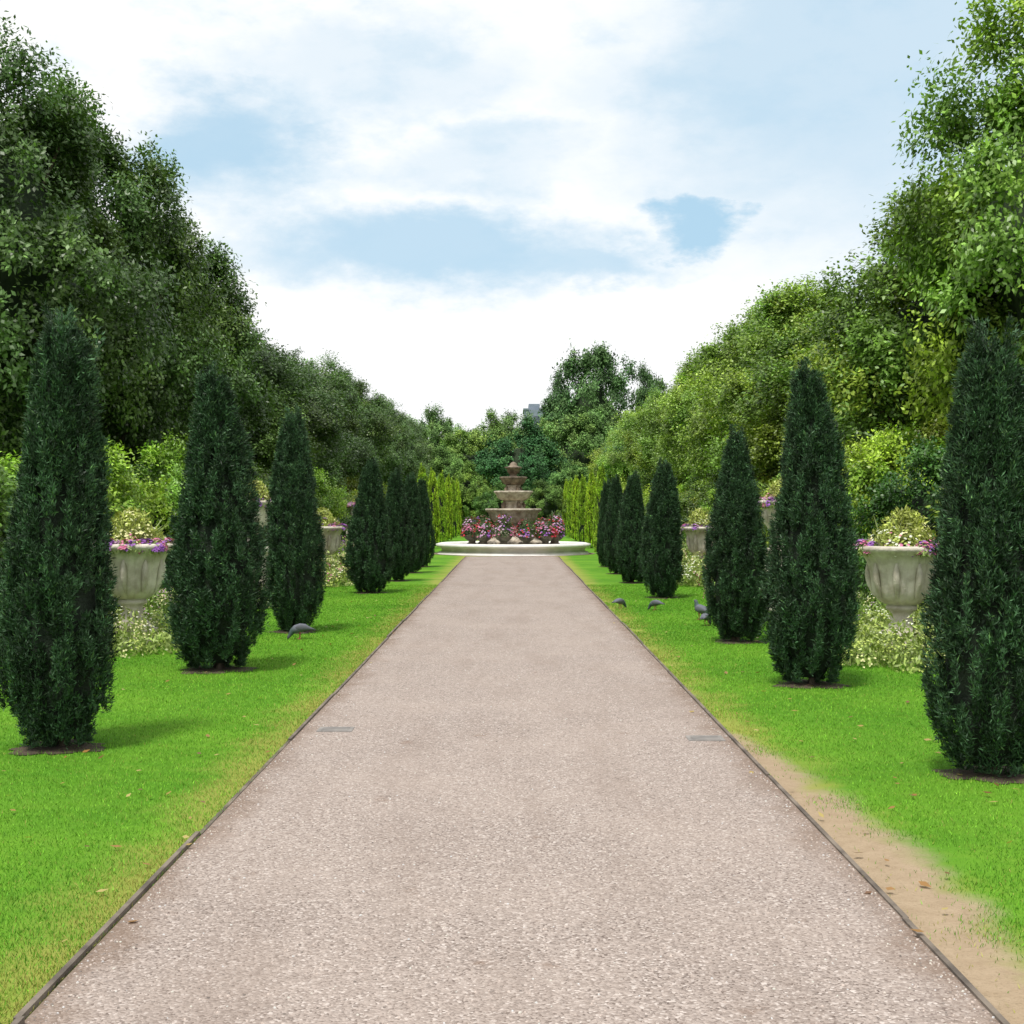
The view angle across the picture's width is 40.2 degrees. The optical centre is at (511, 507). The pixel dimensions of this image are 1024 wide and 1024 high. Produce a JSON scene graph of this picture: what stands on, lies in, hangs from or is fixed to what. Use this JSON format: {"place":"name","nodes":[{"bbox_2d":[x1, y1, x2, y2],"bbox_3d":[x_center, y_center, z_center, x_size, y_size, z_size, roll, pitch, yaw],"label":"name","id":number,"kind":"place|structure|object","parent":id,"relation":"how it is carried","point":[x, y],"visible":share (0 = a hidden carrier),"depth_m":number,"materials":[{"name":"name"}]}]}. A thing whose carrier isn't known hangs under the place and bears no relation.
{"place":"outdoors","nodes":[
{"label":"outdoors","id":0,"kind":"place"},
{"bbox_2d":[0,525,1023,1023],"bbox_3d":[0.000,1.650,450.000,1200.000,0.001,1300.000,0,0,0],"label":"lawn","id":1,"kind":"structure","parent":0,"point":[926,905],"depth_m":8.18,"materials":[{"name":"green plant"}]},
{"bbox_2d":[0,462,19,551],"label":"shrub","id":2,"kind":"object","parent":1,"relation":"on","point":[5,482],"visible":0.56,"depth_m":16.18,"materials":[{"name":"green plant"}]},
{"bbox_2d":[0,450,22,532],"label":"shrub","id":3,"kind":"object","parent":1,"relation":"on","point":[12,467],"visible":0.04,"depth_m":18.24,"materials":[{"name":"green plant"}]},
{"bbox_2d":[0,299,121,754],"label":"yew tree","id":4,"kind":"object","parent":1,"relation":"on","point":[59,645],"visible":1,"depth_m":9.43,"materials":[{"name":"green plant"}]},
{"bbox_2d":[0,10,189,463],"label":"hornbeam tree","id":5,"kind":"object","parent":1,"relation":"on","point":[50,251],"visible":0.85,"depth_m":25.23,"materials":[{"name":"green plant"}]},
{"bbox_2d":[14,440,177,533],"bbox_3d":[-7.014,0.223,22.312,3.304,2.947,3.613,0,0,-6],"label":"shrub","id":6,"kind":"object","parent":1,"relation":"on","point":[121,480],"visible":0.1,"depth_m":22.18,"materials":[{"name":"green plant"}]},
{"bbox_2d":[1,58,246,472],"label":"hornbeam tree","id":7,"kind":"object","parent":1,"relation":"on","point":[130,416],"visible":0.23,"depth_m":31.75,"materials":[{"name":"green plant"}]},
{"bbox_2d":[108,506,175,649],"bbox_3d":[-4.480,0.819,16.604,1.074,1.703,1.096,0,0,1],"label":"stone urn","id":8,"kind":"object","parent":1,"relation":"on","point":[138,547],"visible":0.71,"depth_m":16.34,"materials":[{"name":"grey stone"}]},
{"bbox_2d":[113,457,172,490],"bbox_3d":[-7.071,0.361,26.625,3.670,2.661,3.492,0,0,-23],"label":"shrub","id":9,"kind":"object","parent":1,"relation":"on","point":[148,471],"depth_m":26.23,"materials":[{"name":"green plant"}]},
{"bbox_2d":[108,604,180,657],"bbox_3d":[-4.617,1.397,16.492,2.142,0.647,2.452,0,0,0],"label":"flower bed","id":10,"kind":"object","parent":1,"relation":"on","point":[161,638],"visible":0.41,"depth_m":15.96,"materials":[{"name":"green plant"}]},
{"bbox_2d":[111,584,182,623],"bbox_3d":[-5.014,1.371,20.540,1.954,0.722,2.750,0,0,-23],"label":"flower bed","id":11,"kind":"object","parent":1,"relation":"on","point":[153,604],"visible":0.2,"depth_m":19.96,"materials":[{"name":"green plant"}]},
{"bbox_2d":[15,195,282,480],"bbox_3d":[-10.047,-3.529,38.016,7.220,10.517,7.999,0,0,-27],"label":"hornbeam tree","id":12,"kind":"object","parent":1,"relation":"on","point":[240,333],"visible":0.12,"depth_m":37.49,"materials":[{"name":"green plant"}]},
{"bbox_2d":[112,427,189,551],"bbox_3d":[-5.999,0.158,24.484,2.421,3.152,2.653,0,0,9],"label":"shrub","id":13,"kind":"object","parent":1,"relation":"on","point":[157,457],"visible":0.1,"depth_m":23.99,"materials":[{"name":"green plant"}]},
{"bbox_2d":[0,516,351,655],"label":"clipped hedge","id":14,"kind":"object","parent":1,"relation":"on","point":[346,520],"visible":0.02,"depth_m":22.59,"materials":[{"name":"green plant"}]},
{"bbox_2d":[159,360,274,673],"bbox_3d":[-2.977,0.092,14.257,1.156,3.188,1.149,0,0,37],"label":"yew tree","id":15,"kind":"object","parent":1,"relation":"on","point":[216,571],"visible":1,"depth_m":14.00,"materials":[{"name":"green plant"}]},
{"bbox_2d":[11,557,464,1023],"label":"path edging","id":16,"kind":"object","parent":1,"relation":"on","point":[21,1015],"visible":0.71,"depth_m":5.91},
{"bbox_2d":[157,319,325,473],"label":"hornbeam tree","id":17,"kind":"object","parent":1,"relation":"on","point":[264,447],"visible":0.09,"depth_m":43.47,"materials":[{"name":"green plant"}]},
{"bbox_2d":[246,480,270,603],"bbox_3d":[-4.383,0.580,23.390,0.987,2.179,0.916,0,0,-23],"label":"stone urn","id":18,"kind":"object","parent":1,"relation":"on","point":[263,492],"visible":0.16,"depth_m":23.27,"materials":[{"name":"grey stone"}]},
{"bbox_2d":[264,403,326,633],"bbox_3d":[-2.878,0.132,18.617,0.881,3.103,0.891,0,0,-9],"label":"yew tree","id":19,"kind":"object","parent":1,"relation":"on","point":[296,555],"visible":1,"depth_m":18.42,"materials":[{"name":"green plant"}]},
{"bbox_2d":[251,327,350,481],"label":"hornbeam tree","id":20,"kind":"object","parent":1,"relation":"on","point":[320,414],"visible":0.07,"depth_m":50.07,"materials":[{"name":"green plant"}]},
{"bbox_2d":[287,623,315,638],"bbox_3d":[-2.643,1.550,17.604,0.366,0.198,0.132,0,0,-15],"label":"pigeon","id":21,"kind":"object","parent":1,"relation":"on","point":[299,628],"visible":1,"depth_m":17.55,"materials":[{"name":"grey"}]},
{"bbox_2d":[262,340,356,488],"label":"hornbeam tree","id":22,"kind":"object","parent":1,"relation":"on","point":[349,439],"visible":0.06,"depth_m":55.50,"materials":[{"name":"green plant"}]},
{"bbox_2d":[312,464,347,518],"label":"shrub","id":23,"kind":"object","parent":1,"relation":"on","point":[323,488],"visible":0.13,"depth_m":47.99,"materials":[{"name":"green plant"}]},
{"bbox_2d":[279,346,384,479],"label":"hornbeam tree","id":24,"kind":"object","parent":1,"relation":"on","point":[362,455],"visible":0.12,"depth_m":62.68,"materials":[{"name":"green plant"}]},
{"bbox_2d":[317,507,347,558],"bbox_3d":[-4.326,0.814,32.053,1.053,1.712,1.158,0,0,-30],"label":"stone urn","id":25,"kind":"object","parent":1,"relation":"on","point":[333,529],"visible":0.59,"depth_m":31.79,"materials":[{"name":"grey stone"}]},
{"bbox_2d":[317,487,350,518],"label":"shrub","id":26,"kind":"object","parent":1,"relation":"on","point":[344,514],"visible":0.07,"depth_m":50.06,"materials":[{"name":"green plant"}]},
{"bbox_2d":[315,550,353,586],"bbox_3d":[-4.434,1.308,31.433,2.500,0.882,5.805,0,0,0],"label":"flower bed","id":27,"kind":"object","parent":1,"relation":"on","point":[335,568],"visible":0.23,"depth_m":29.78,"materials":[{"name":"green plant"}]},
{"bbox_2d":[296,350,402,480],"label":"hornbeam tree","id":28,"kind":"object","parent":1,"relation":"on","point":[379,425],"visible":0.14,"depth_m":69.45,"materials":[{"name":"green plant"}]},
{"bbox_2d":[339,473,385,493],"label":"shrub","id":29,"kind":"object","parent":1,"relation":"on","point":[353,484],"visible":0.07,"depth_m":61.61,"materials":[{"name":"green plant"}]},
{"bbox_2d":[341,457,394,593],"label":"yew tree","id":30,"kind":"object","parent":1,"relation":"on","point":[369,560],"visible":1,"depth_m":26.97,"materials":[{"name":"green plant"}]},
{"bbox_2d":[338,369,408,482],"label":"hornbeam tree","id":31,"kind":"object","parent":1,"relation":"on","point":[394,461],"visible":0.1,"depth_m":77.80,"materials":[{"name":"green plant"}]},
{"bbox_2d":[359,379,421,488],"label":"hornbeam tree","id":32,"kind":"object","parent":1,"relation":"on","point":[411,466],"visible":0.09,"depth_m":87.88,"materials":[{"name":"green plant"}]},
{"bbox_2d":[383,468,417,581],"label":"yew tree","id":33,"kind":"object","parent":1,"relation":"on","point":[403,545],"visible":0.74,"depth_m":31.47,"materials":[{"name":"green plant"}]},
{"bbox_2d":[375,396,429,484],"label":"hornbeam tree","id":34,"kind":"object","parent":1,"relation":"on","point":[419,456],"visible":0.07,"depth_m":97.94,"materials":[{"name":"green plant"}]},
{"bbox_2d":[403,472,425,572],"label":"yew tree","id":35,"kind":"object","parent":1,"relation":"on","point":[411,489],"visible":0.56,"depth_m":35.39,"materials":[{"name":"green plant"}]},
{"bbox_2d":[398,412,438,482],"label":"hornbeam tree","id":36,"kind":"object","parent":1,"relation":"on","point":[430,451],"visible":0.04,"depth_m":111.13,"materials":[{"name":"green plant"}]},
{"bbox_2d":[417,477,435,566],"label":"yew tree","id":37,"kind":"object","parent":1,"relation":"on","point":[426,509],"visible":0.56,"depth_m":39.02,"materials":[{"name":"green plant"}]},
{"bbox_2d":[428,467,440,545],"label":"clipped conifer","id":38,"kind":"object","parent":1,"relation":"on","point":[434,499],"visible":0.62,"depth_m":57.35,"materials":[{"name":"green plant"}]},
{"bbox_2d":[417,401,462,464],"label":"distant tree","id":39,"kind":"object","parent":1,"relation":"on","point":[435,420],"visible":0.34,"depth_m":149.01,"materials":[{"name":"green plant"}]},
{"bbox_2d":[437,470,446,541],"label":"clipped conifer","id":40,"kind":"object","parent":1,"relation":"on","point":[442,503],"visible":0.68,"depth_m":63.85,"materials":[{"name":"green plant"}]},
{"bbox_2d":[445,473,452,540],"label":"clipped conifer","id":41,"kind":"object","parent":1,"relation":"on","point":[449,501],"visible":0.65,"depth_m":70.36,"materials":[{"name":"green plant"}]},
{"bbox_2d":[425,444,475,482],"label":"distant tree","id":42,"kind":"object","parent":1,"relation":"on","point":[447,462],"visible":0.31,"depth_m":103.19,"materials":[{"name":"green plant"}]},
{"bbox_2d":[450,478,458,537],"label":"clipped conifer","id":43,"kind":"object","parent":1,"relation":"on","point":[455,509],"visible":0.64,"depth_m":76.86,"materials":[{"name":"green plant"}]},
{"bbox_2d":[455,479,462,535],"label":"clipped conifer","id":44,"kind":"object","parent":1,"relation":"on","point":[459,505],"visible":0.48,"depth_m":83.35,"materials":[{"name":"green plant"}]},
{"bbox_2d":[433,428,495,488],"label":"distant tree","id":45,"kind":"object","parent":1,"relation":"on","point":[458,440],"visible":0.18,"depth_m":124.40,"materials":[{"name":"green plant"}]},
{"bbox_2d":[450,459,497,523],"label":"distant tree","id":46,"kind":"object","parent":1,"relation":"on","point":[471,490],"visible":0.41,"depth_m":87.33,"materials":[{"name":"green plant"}]},
{"bbox_2d":[471,481,505,525],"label":"distant tree","id":47,"kind":"object","parent":1,"relation":"on","point":[492,502],"visible":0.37,"depth_m":83.55,"materials":[{"name":"green plant"}]},
{"bbox_2d":[463,407,514,454],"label":"distant tree","id":48,"kind":"object","parent":1,"relation":"on","point":[497,431],"visible":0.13,"depth_m":164.87,"materials":[{"name":"green plant"}]},
{"bbox_2d":[486,408,523,440],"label":"distant tree","id":49,"kind":"object","parent":1,"relation":"on","point":[509,419],"visible":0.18,"depth_m":171.41,"materials":[{"name":"green plant"}]},
{"bbox_2d":[2,589,1015,941],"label":"fallen leaves","id":50,"kind":"object","parent":1,"relation":"on","point":[922,883],"visible":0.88,"depth_m":7.89,"materials":[{"name":"brown plant"}]},
{"bbox_2d":[436,462,590,555],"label":"tiered fountain","id":51,"kind":"object","parent":1,"relation":"on","point":[514,531],"visible":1,"depth_m":49.55,"materials":[{"name":"stone"}]},
{"bbox_2d":[472,414,573,502],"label":"distant tree","id":52,"kind":"object","parent":1,"relation":"on","point":[536,462],"visible":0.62,"depth_m":96.80,"materials":[{"name":"green plant"}]},
{"bbox_2d":[533,375,558,447],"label":"oak tree","id":53,"kind":"object","parent":1,"relation":"on","point":[553,385],"visible":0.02,"depth_m":156.31,"materials":[{"name":"green plant"}]},
{"bbox_2d":[524,479,567,524],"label":"distant tree","id":54,"kind":"object","parent":1,"relation":"on","point":[548,501],"visible":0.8,"depth_m":83.42,"materials":[{"name":"green plant"}]},
{"bbox_2d":[546,461,588,519],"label":"distant tree","id":55,"kind":"object","parent":1,"relation":"on","point":[569,472],"visible":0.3,"depth_m":87.47,"materials":[{"name":"green plant"}]},
{"bbox_2d":[566,478,572,537],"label":"clipped conifer","id":56,"kind":"object","parent":1,"relation":"on","point":[568,508],"visible":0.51,"depth_m":76.87,"materials":[{"name":"green plant"}]},
{"bbox_2d":[570,475,579,540],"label":"clipped conifer","id":57,"kind":"object","parent":1,"relation":"on","point":[574,503],"visible":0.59,"depth_m":70.36,"materials":[{"name":"green plant"}]},
{"bbox_2d":[542,401,619,480],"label":"distant tree","id":58,"kind":"object","parent":1,"relation":"on","point":[578,439],"visible":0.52,"depth_m":126.31,"materials":[{"name":"green plant"}]},
{"bbox_2d":[576,474,586,541],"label":"clipped conifer","id":59,"kind":"object","parent":1,"relation":"on","point":[581,496],"visible":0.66,"depth_m":63.85,"materials":[{"name":"green plant"}]},
{"bbox_2d":[583,469,595,547],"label":"clipped conifer","id":60,"kind":"object","parent":1,"relation":"on","point":[589,530],"visible":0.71,"depth_m":57.34,"materials":[{"name":"green plant"}]},
{"bbox_2d":[538,339,644,438],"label":"oak tree","id":61,"kind":"object","parent":1,"relation":"on","point":[599,361],"visible":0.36,"depth_m":147.76,"materials":[{"name":"green plant"}]},
{"bbox_2d":[592,463,606,551],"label":"clipped conifer","id":62,"kind":"object","parent":1,"relation":"on","point":[601,475],"visible":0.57,"depth_m":50.89,"materials":[{"name":"green plant"}]},
{"bbox_2d":[596,477,610,566],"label":"yew tree","id":63,"kind":"object","parent":1,"relation":"on","point":[605,491],"visible":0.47,"depth_m":39.02,"materials":[{"name":"green plant"}]},
{"bbox_2d":[585,427,634,478],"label":"lime tree","id":64,"kind":"object","parent":1,"relation":"on","point":[595,472],"visible":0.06,"depth_m":109.57,"materials":[{"name":"green plant"}]},
{"bbox_2d":[603,474,622,573],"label":"yew tree","id":65,"kind":"object","parent":1,"relation":"on","point":[612,513],"visible":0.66,"depth_m":34.86,"materials":[{"name":"green plant"}]},
{"bbox_2d":[591,406,642,487],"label":"lime tree","id":66,"kind":"object","parent":1,"relation":"on","point":[613,464],"visible":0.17,"depth_m":91.93,"materials":[{"name":"green plant"}]},
{"bbox_2d":[614,470,644,583],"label":"yew tree","id":67,"kind":"object","parent":1,"relation":"on","point":[628,537],"visible":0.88,"depth_m":30.61,"materials":[{"name":"green plant"}]},
{"bbox_2d":[618,358,667,417],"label":"oak tree","id":68,"kind":"object","parent":1,"relation":"on","point":[648,381],"visible":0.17,"depth_m":157.26,"materials":[{"name":"green plant"}]},
{"bbox_2d":[617,381,673,482],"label":"lime tree","id":69,"kind":"object","parent":1,"relation":"on","point":[631,438],"visible":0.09,"depth_m":79.64,"materials":[{"name":"green plant"}]},
{"bbox_2d":[629,357,689,489],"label":"lime tree","id":70,"kind":"object","parent":1,"relation":"on","point":[649,458],"visible":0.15,"depth_m":69.36,"materials":[{"name":"green plant"}]},
{"bbox_2d":[637,458,685,598],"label":"yew tree","id":71,"kind":"object","parent":1,"relation":"on","point":[660,548],"visible":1,"depth_m":25.47,"materials":[{"name":"green plant"}]},
{"bbox_2d":[676,548,712,586],"bbox_3d":[4.383,1.294,31.465,2.539,0.952,6.007,0,0,0],"label":"flower bed","id":72,"kind":"object","parent":1,"relation":"on","point":[693,572],"visible":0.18,"depth_m":29.57,"materials":[{"name":"green plant"}]},
{"bbox_2d":[678,474,711,518],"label":"shrub","id":73,"kind":"object","parent":1,"relation":"on","point":[695,485],"visible":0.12,"depth_m":50.63,"materials":[{"name":"green plant"}]},
{"bbox_2d":[680,507,712,559],"bbox_3d":[4.279,0.813,31.478,1.085,1.715,1.140,0,0,-42],"label":"stone urn","id":74,"kind":"object","parent":1,"relation":"on","point":[693,529],"visible":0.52,"depth_m":31.26,"materials":[{"name":"beige stone"}]},
{"bbox_2d":[653,341,746,492],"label":"lime tree","id":75,"kind":"object","parent":1,"relation":"on","point":[677,413],"visible":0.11,"depth_m":59.50,"materials":[{"name":"green plant"}]},
{"bbox_2d":[680,483,719,520],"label":"shrub","id":76,"kind":"object","parent":1,"relation":"on","point":[706,500],"visible":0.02,"depth_m":44.81,"materials":[{"name":"green plant"}]},
{"bbox_2d":[684,486,716,537],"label":"shrub","id":77,"kind":"object","parent":1,"relation":"on","point":[711,495],"visible":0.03,"depth_m":39.81,"materials":[{"name":"green plant"}]},
{"bbox_2d":[696,469,719,510],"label":"shrub","id":78,"kind":"object","parent":1,"relation":"on","point":[713,481],"visible":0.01,"depth_m":46.47,"materials":[{"name":"green plant"}]},
{"bbox_2d":[669,301,796,483],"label":"lime tree","id":79,"kind":"object","parent":1,"relation":"on","point":[714,353],"visible":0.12,"depth_m":51.33,"materials":[{"name":"green plant"}]},
{"bbox_2d":[700,423,771,643],"bbox_3d":[2.788,0.314,17.265,0.952,2.734,0.916,0,0,12],"label":"yew tree","id":80,"kind":"object","parent":1,"relation":"on","point":[733,561],"visible":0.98,"depth_m":17.04,"materials":[{"name":"green plant"}]},
{"bbox_2d":[758,477,782,611],"bbox_3d":[4.358,0.586,22.590,0.944,2.168,0.948,0,0,9],"label":"stone urn","id":81,"kind":"object","parent":1,"relation":"on","point":[767,504],"visible":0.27,"depth_m":22.47,"materials":[{"name":"beige stone"}]},
{"bbox_2d":[686,270,864,476],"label":"lime tree","id":82,"kind":"object","parent":1,"relation":"on","point":[782,308],"visible":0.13,"depth_m":44.56,"materials":[{"name":"green plant"}]},
{"bbox_2d":[558,556,1009,1023],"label":"path edging","id":83,"kind":"object","parent":1,"relation":"on","point":[967,984],"visible":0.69,"depth_m":6.37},
{"bbox_2d":[718,306,865,480],"bbox_3d":[9.961,-2.172,40.226,7.843,7.745,7.732,0,0,-44],"label":"lime tree","id":84,"kind":"object","parent":1,"relation":"on","point":[760,429],"visible":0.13,"depth_m":39.48,"materials":[{"name":"green plant"}]},
{"bbox_2d":[757,355,861,688],"bbox_3d":[2.803,0.129,13.030,0.988,3.113,0.994,0,0,-17],"label":"yew tree","id":85,"kind":"object","parent":1,"relation":"on","point":[810,618],"visible":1,"depth_m":12.84,"materials":[{"name":"green plant"}]},
{"bbox_2d":[679,518,939,623],"bbox_3d":[6.056,1.050,48.556,1.507,1.594,73.209,0,0,0],"label":"clipped hedge","id":86,"kind":"object","parent":1,"relation":"on","point":[858,535],"visible":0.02,"depth_m":22.73,"materials":[{"name":"green plant"}]},
{"bbox_2d":[763,299,905,449],"bbox_3d":[9.860,-1.908,34.751,7.106,7.192,7.148,0,0,22],"label":"lime tree","id":87,"kind":"object","parent":1,"relation":"on","point":[785,372],"depth_m":35.53,"materials":[{"name":"green plant"}]},
{"bbox_2d":[850,587,889,621],"bbox_3d":[4.985,1.369,20.649,1.922,0.732,2.922,0,0,0],"label":"flower bed","id":88,"kind":"object","parent":1,"relation":"on","point":[871,600],"visible":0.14,"depth_m":19.82,"materials":[{"name":"green plant"}]},
{"bbox_2d":[840,435,918,469],"bbox_3d":[7.463,-0.037,28.290,3.365,3.080,2.856,0,0,-25],"label":"shrub","id":89,"kind":"object","parent":1,"relation":"on","point":[850,447],"visible":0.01,"depth_m":28.01,"materials":[{"name":"green plant"}]},
{"bbox_2d":[838,602,944,674],"bbox_3d":[4.476,1.404,15.751,2.278,0.662,4.056,0,0,0],"label":"flower bed","id":90,"kind":"object","parent":1,"relation":"on","point":[873,641],"visible":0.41,"depth_m":14.61,"materials":[{"name":"green plant"}]},
{"bbox_2d":[837,418,947,536],"bbox_3d":[6.664,0.068,24.004,2.900,3.268,3.221,0,0,-24],"label":"shrub","id":91,"kind":"object","parent":1,"relation":"on","point":[880,444],"visible":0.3,"depth_m":23.65,"materials":[{"name":"green plant"}]},
{"bbox_2d":[854,504,938,655],"bbox_3d":[4.381,0.809,15.607,1.182,1.721,1.072,0,0,34],"label":"stone urn","id":92,"kind":"object","parent":1,"relation":"on","point":[897,555],"visible":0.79,"depth_m":15.36,"materials":[{"name":"beige stone"}]},
{"bbox_2d":[843,412,950,530],"bbox_3d":[7.286,0.026,24.682,3.717,3.430,2.793,0,0,-3],"label":"shrub","id":93,"kind":"object","parent":1,"relation":"on","point":[939,434],"visible":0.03,"depth_m":24.45,"materials":[{"name":"green plant"}]},
{"bbox_2d":[849,432,947,599],"bbox_3d":[6.236,0.201,20.476,2.466,2.646,2.132,0,0,41],"label":"shrub","id":94,"kind":"object","parent":1,"relation":"on","point":[925,459],"visible":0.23,"depth_m":20.34,"materials":[{"name":"green plant"}]},
{"bbox_2d":[784,154,1018,468],"bbox_3d":[9.592,-2.932,29.853,7.872,9.290,7.550,0,0,45],"label":"lime tree","id":95,"kind":"object","parent":1,"relation":"on","point":[858,391],"visible":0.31,"depth_m":28.61,"materials":[{"name":"green plant"}]},
{"bbox_2d":[880,0,1023,430],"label":"lime tree","id":96,"kind":"object","parent":1,"relation":"on","point":[949,237],"visible":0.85,"depth_m":26.26,"materials":[{"name":"green plant"}]},
{"bbox_2d":[917,312,1023,783],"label":"yew tree","id":97,"kind":"object","parent":1,"relation":"on","point":[975,600],"visible":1,"depth_m":8.49,"materials":[{"name":"green plant"}]},
{"bbox_2d":[0,0,1023,435],"label":"sky","id":98,"kind":"structure","parent":0,"point":[438,197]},
{"bbox_2d":[25,553,999,1023],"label":"gravel path","id":99,"kind":"structure","parent":0,"point":[531,595],"depth_m":6.30,"materials":[{"name":"beige gravel"}]},
{"bbox_2d":[316,727,354,731],"bbox_3d":[-1.310,1.644,10.400,0.260,0.012,0.220,0,0,0],"label":"drain cover","id":100,"kind":"object","parent":99,"relation":"on","point":[335,729],"visible":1,"depth_m":10.35,"materials":[{"name":"metal"}]},
{"bbox_2d":[685,735,725,740],"bbox_3d":[1.380,1.644,10.000,0.260,0.012,0.220,0,0,0],"label":"drain cover","id":101,"kind":"object","parent":99,"relation":"on","point":[704,737],"visible":1,"depth_m":9.97,"materials":[{"name":"metal"}]},
{"bbox_2d":[524,404,542,425],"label":"walls","id":102,"kind":"structure","parent":0,"point":[534,408],"depth_m":250.00,"materials":[{"name":"grey"}]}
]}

